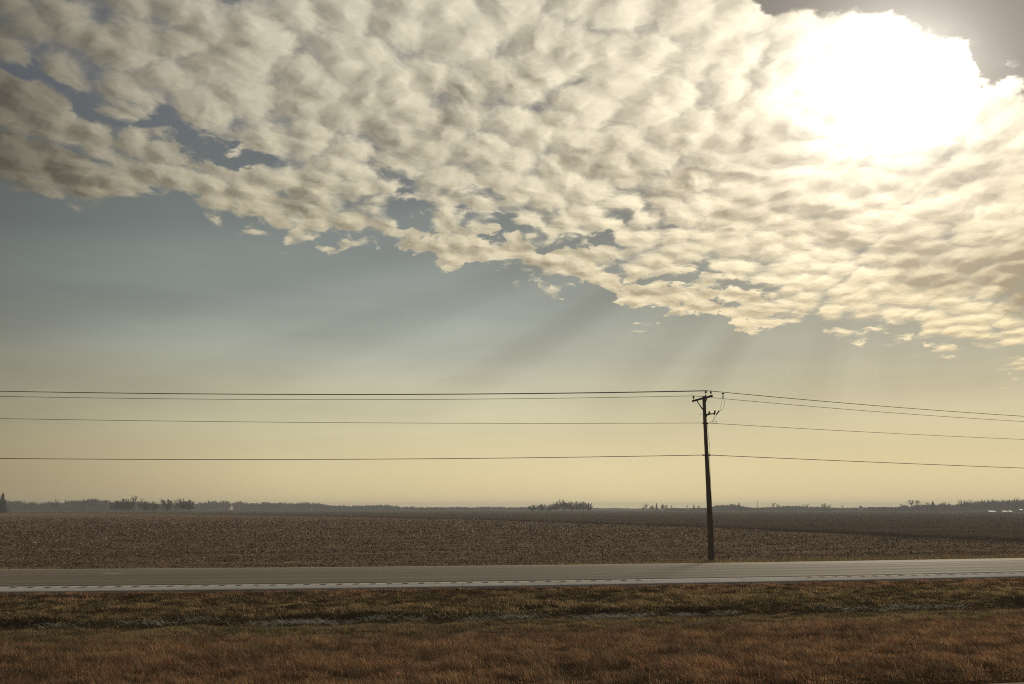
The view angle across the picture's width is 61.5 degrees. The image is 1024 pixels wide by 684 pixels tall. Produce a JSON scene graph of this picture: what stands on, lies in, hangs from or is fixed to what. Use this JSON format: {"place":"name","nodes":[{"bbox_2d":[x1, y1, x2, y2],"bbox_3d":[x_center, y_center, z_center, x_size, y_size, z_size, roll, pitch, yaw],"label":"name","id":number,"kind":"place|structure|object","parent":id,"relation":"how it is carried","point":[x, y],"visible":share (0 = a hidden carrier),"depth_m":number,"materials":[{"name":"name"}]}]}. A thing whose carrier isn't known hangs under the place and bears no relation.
{"place":"outdoors","nodes":[
{"label":"outdoors","id":0,"kind":"place"},
{"bbox_2d":[0,510,1023,683],"bbox_3d":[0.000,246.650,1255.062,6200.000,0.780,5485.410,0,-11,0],"label":"ground","id":1,"kind":"structure","parent":0,"point":[827,518],"depth_m":71.23,"materials":[{"name":"soil"}]},
{"bbox_2d":[0,493,8,512],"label":"conifer tree","id":2,"kind":"object","parent":1,"relation":"on","point":[3,505],"visible":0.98,"depth_m":687.69,"materials":[{"name":"grey plant"}]},
{"bbox_2d":[52,499,59,510],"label":"bare tree","id":3,"kind":"object","parent":1,"relation":"on","point":[57,503],"visible":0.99,"depth_m":1169.02,"materials":[{"name":"grey plant"}]},
{"bbox_2d":[80,499,88,510],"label":"bare tree","id":4,"kind":"object","parent":1,"relation":"on","point":[84,503],"visible":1,"depth_m":1150.17,"materials":[{"name":"grey plant"}]},
{"bbox_2d":[5,498,181,510],"bbox_3d":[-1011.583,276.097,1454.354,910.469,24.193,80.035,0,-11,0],"label":"woods","id":5,"kind":"object","parent":1,"relation":"on","point":[98,505],"visible":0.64,"depth_m":1431.86,"materials":[{"name":"plant"}]},
{"bbox_2d":[108,500,122,511],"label":"dense tree","id":6,"kind":"object","parent":1,"relation":"on","point":[116,506],"visible":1,"depth_m":881.95,"materials":[{"name":"grey plant"}]},
{"bbox_2d":[118,498,127,511],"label":"dense tree","id":7,"kind":"object","parent":1,"relation":"on","point":[123,504],"visible":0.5,"depth_m":896.89,"materials":[{"name":"grey plant"}]},
{"bbox_2d":[124,499,133,511],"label":"dense tree","id":8,"kind":"object","parent":1,"relation":"on","point":[128,506],"visible":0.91,"depth_m":883.13,"materials":[{"name":"grey plant"}]},
{"bbox_2d":[141,502,150,511],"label":"dense tree","id":9,"kind":"object","parent":1,"relation":"on","point":[145,506],"visible":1,"depth_m":882.80,"materials":[{"name":"grey plant"}]},
{"bbox_2d":[151,501,159,511],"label":"dense tree","id":10,"kind":"object","parent":1,"relation":"on","point":[154,506],"visible":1,"depth_m":888.70,"materials":[{"name":"grey plant"}]},
{"bbox_2d":[162,499,172,511],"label":"dense tree","id":11,"kind":"object","parent":1,"relation":"on","point":[168,505],"visible":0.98,"depth_m":892.52,"materials":[{"name":"grey plant"}]},
{"bbox_2d":[178,498,186,511],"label":"dense tree","id":12,"kind":"object","parent":1,"relation":"on","point":[181,505],"visible":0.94,"depth_m":887.95,"materials":[{"name":"grey plant"}]},
{"bbox_2d":[184,499,194,509],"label":"dense tree","id":13,"kind":"object","parent":1,"relation":"on","point":[188,505],"visible":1,"depth_m":882.56,"materials":[{"name":"grey plant"}]},
{"bbox_2d":[183,500,531,509],"bbox_3d":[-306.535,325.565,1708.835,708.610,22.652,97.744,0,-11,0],"label":"woods","id":14,"kind":"object","parent":1,"relation":"on","point":[226,505],"visible":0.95,"depth_m":1679.63,"materials":[{"name":"plant"}]},
{"bbox_2d":[0,602,1008,629],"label":"ditch straw","id":15,"kind":"object","parent":1,"relation":"on","point":[329,621],"visible":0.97,"depth_m":32.50,"materials":[{"name":"beige plant"}]},
{"bbox_2d":[0,577,1023,683],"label":"median grass","id":16,"kind":"structure","parent":1,"relation":"on","point":[144,657],"depth_m":24.15,"materials":[{"name":"plant"}]},
{"bbox_2d":[0,514,1023,568],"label":"corn residue","id":17,"kind":"object","parent":1,"relation":"on","point":[588,535],"visible":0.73,"depth_m":101.59},
{"bbox_2d":[0,580,1023,683],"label":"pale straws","id":18,"kind":"object","parent":1,"relation":"on","point":[526,643],"visible":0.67,"depth_m":23.63,"materials":[{"name":"beige plant"}]},
{"bbox_2d":[0,558,1023,586],"bbox_3d":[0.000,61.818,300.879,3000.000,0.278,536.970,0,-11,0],"label":"highway","id":19,"kind":"structure","parent":1,"relation":"on","point":[154,576],"depth_m":47.14,"materials":[{"name":"grey asphalt"}]},
{"bbox_2d":[1,576,1023,683],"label":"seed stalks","id":20,"kind":"object","parent":1,"relation":"on","point":[547,641],"visible":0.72,"depth_m":22.64,"materials":[{"name":"brown plant"}]},
{"bbox_2d":[2,553,1023,568],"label":"verge grass","id":21,"kind":"structure","parent":1,"relation":"on","point":[867,559],"depth_m":58.99,"materials":[{"name":"brown plant"}]},
{"bbox_2d":[527,505,536,511],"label":"dense tree","id":22,"kind":"object","parent":1,"relation":"on","point":[532,508],"visible":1,"depth_m":979.64,"materials":[{"name":"grey plant"}]},
{"bbox_2d":[537,504,545,511],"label":"dense tree","id":23,"kind":"object","parent":1,"relation":"on","point":[541,507],"visible":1,"depth_m":985.17,"materials":[{"name":"grey plant"}]},
{"bbox_2d":[544,504,552,511],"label":"dense tree","id":24,"kind":"object","parent":1,"relation":"on","point":[549,508],"visible":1,"depth_m":980.87,"materials":[{"name":"grey plant"}]},
{"bbox_2d":[551,502,561,511],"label":"dense tree","id":25,"kind":"object","parent":1,"relation":"on","point":[556,506],"visible":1,"depth_m":980.52,"materials":[{"name":"grey plant"}]},
{"bbox_2d":[559,499,568,509],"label":"dense tree","id":26,"kind":"object","parent":1,"relation":"on","point":[563,505],"visible":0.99,"depth_m":985.11,"materials":[{"name":"grey plant"}]},
{"bbox_2d":[565,501,576,511],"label":"dense tree","id":27,"kind":"object","parent":1,"relation":"on","point":[570,506],"visible":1,"depth_m":980.61,"materials":[{"name":"grey plant"}]},
{"bbox_2d":[577,502,587,511],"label":"dense tree","id":28,"kind":"object","parent":1,"relation":"on","point":[583,506],"visible":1,"depth_m":980.89,"materials":[{"name":"grey plant"}]},
{"bbox_2d":[586,503,592,510],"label":"dense tree","id":29,"kind":"object","parent":1,"relation":"on","point":[588,508],"visible":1,"depth_m":980.49,"materials":[{"name":"grey plant"}]},
{"bbox_2d":[520,507,690,509],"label":"woods","id":30,"kind":"object","parent":1,"relation":"on","point":[615,509],"visible":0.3,"depth_m":2174.99,"materials":[{"name":"plant"}]},
{"bbox_2d":[692,390,724,562],"bbox_3d":[13.675,9.607,59.633,2.325,12.617,2.615,-4,-12,20],"label":"utility pole","id":31,"kind":"object","parent":1,"relation":"on","point":[707,455],"visible":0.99,"depth_m":59.63,"materials":[{"name":"brown wood"}]},
{"bbox_2d":[0,391,1013,415],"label":"power line","id":32,"kind":"object","parent":31,"relation":"attached to","point":[467,394],"visible":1,"depth_m":58.42,"materials":[{"name":"black metal"}]},
{"bbox_2d":[0,455,1014,467],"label":"telephone cable","id":33,"kind":"object","parent":31,"relation":"attached to","point":[474,458],"visible":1,"depth_m":58.94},
{"bbox_2d":[0,396,1023,421],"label":"power line","id":34,"kind":"object","parent":31,"relation":"attached to","point":[450,399],"visible":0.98,"depth_m":60.98,"materials":[{"name":"black metal"}]},
{"bbox_2d":[0,418,1023,439],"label":"neutral line","id":35,"kind":"object","parent":31,"relation":"attached to","point":[496,423],"visible":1,"depth_m":59.69,"materials":[{"name":"black metal"}]},
{"bbox_2d":[24,390,1015,415],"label":"power line","id":36,"kind":"object","parent":31,"relation":"attached to","point":[492,393],"visible":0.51,"depth_m":60.16,"materials":[{"name":"black metal"}]},
{"bbox_2d":[729,504,736,510],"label":"dense tree","id":37,"kind":"object","parent":1,"relation":"on","point":[733,507],"visible":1,"depth_m":1304.71,"materials":[{"name":"grey plant"}]},
{"bbox_2d":[664,504,885,510],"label":"woods","id":38,"kind":"object","parent":1,"relation":"on","point":[780,508],"visible":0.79,"depth_m":1379.10,"materials":[{"name":"plant"}]},
{"bbox_2d":[929,501,936,511],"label":"conifer tree","id":39,"kind":"object","parent":1,"relation":"on","point":[932,508],"visible":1,"depth_m":1079.54,"materials":[{"name":"grey plant"}]},
{"bbox_2d":[865,499,1023,510],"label":"woods","id":40,"kind":"object","parent":1,"relation":"on","point":[998,506],"visible":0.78,"depth_m":1183.70,"materials":[{"name":"plant"}]},
{"bbox_2d":[957,499,967,511],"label":"bare tree","id":41,"kind":"object","parent":1,"relation":"on","point":[960,503],"visible":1,"depth_m":1059.87,"materials":[{"name":"grey plant"}]},
{"bbox_2d":[965,500,972,511],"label":"bare tree","id":42,"kind":"object","parent":1,"relation":"on","point":[969,506],"visible":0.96,"depth_m":1065.24,"materials":[{"name":"grey plant"}]},
{"bbox_2d":[981,499,989,511],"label":"bare tree","id":43,"kind":"object","parent":1,"relation":"on","point":[984,502],"visible":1,"depth_m":1060.56,"materials":[{"name":"grey plant"}]},
{"bbox_2d":[1008,497,1020,511],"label":"bare tree","id":44,"kind":"object","parent":1,"relation":"on","point":[1015,504],"visible":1,"depth_m":1061.00,"materials":[{"name":"grey plant"}]},
{"bbox_2d":[0,572,1023,593],"bbox_3d":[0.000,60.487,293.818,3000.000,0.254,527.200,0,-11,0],"label":"road shoulder","id":45,"kind":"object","parent":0,"point":[353,586],"visible":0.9,"depth_m":40.37},
{"bbox_2d":[0,0,1023,509],"label":"sky","id":46,"kind":"structure","parent":0,"point":[820,200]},
{"bbox_2d":[994,682,1023,683],"bbox_3d":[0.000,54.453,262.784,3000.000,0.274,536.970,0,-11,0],"label":"carriageway","id":47,"kind":"structure","parent":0,"point":[1011,683],"depth_m":17.49,"materials":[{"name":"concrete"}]}
]}

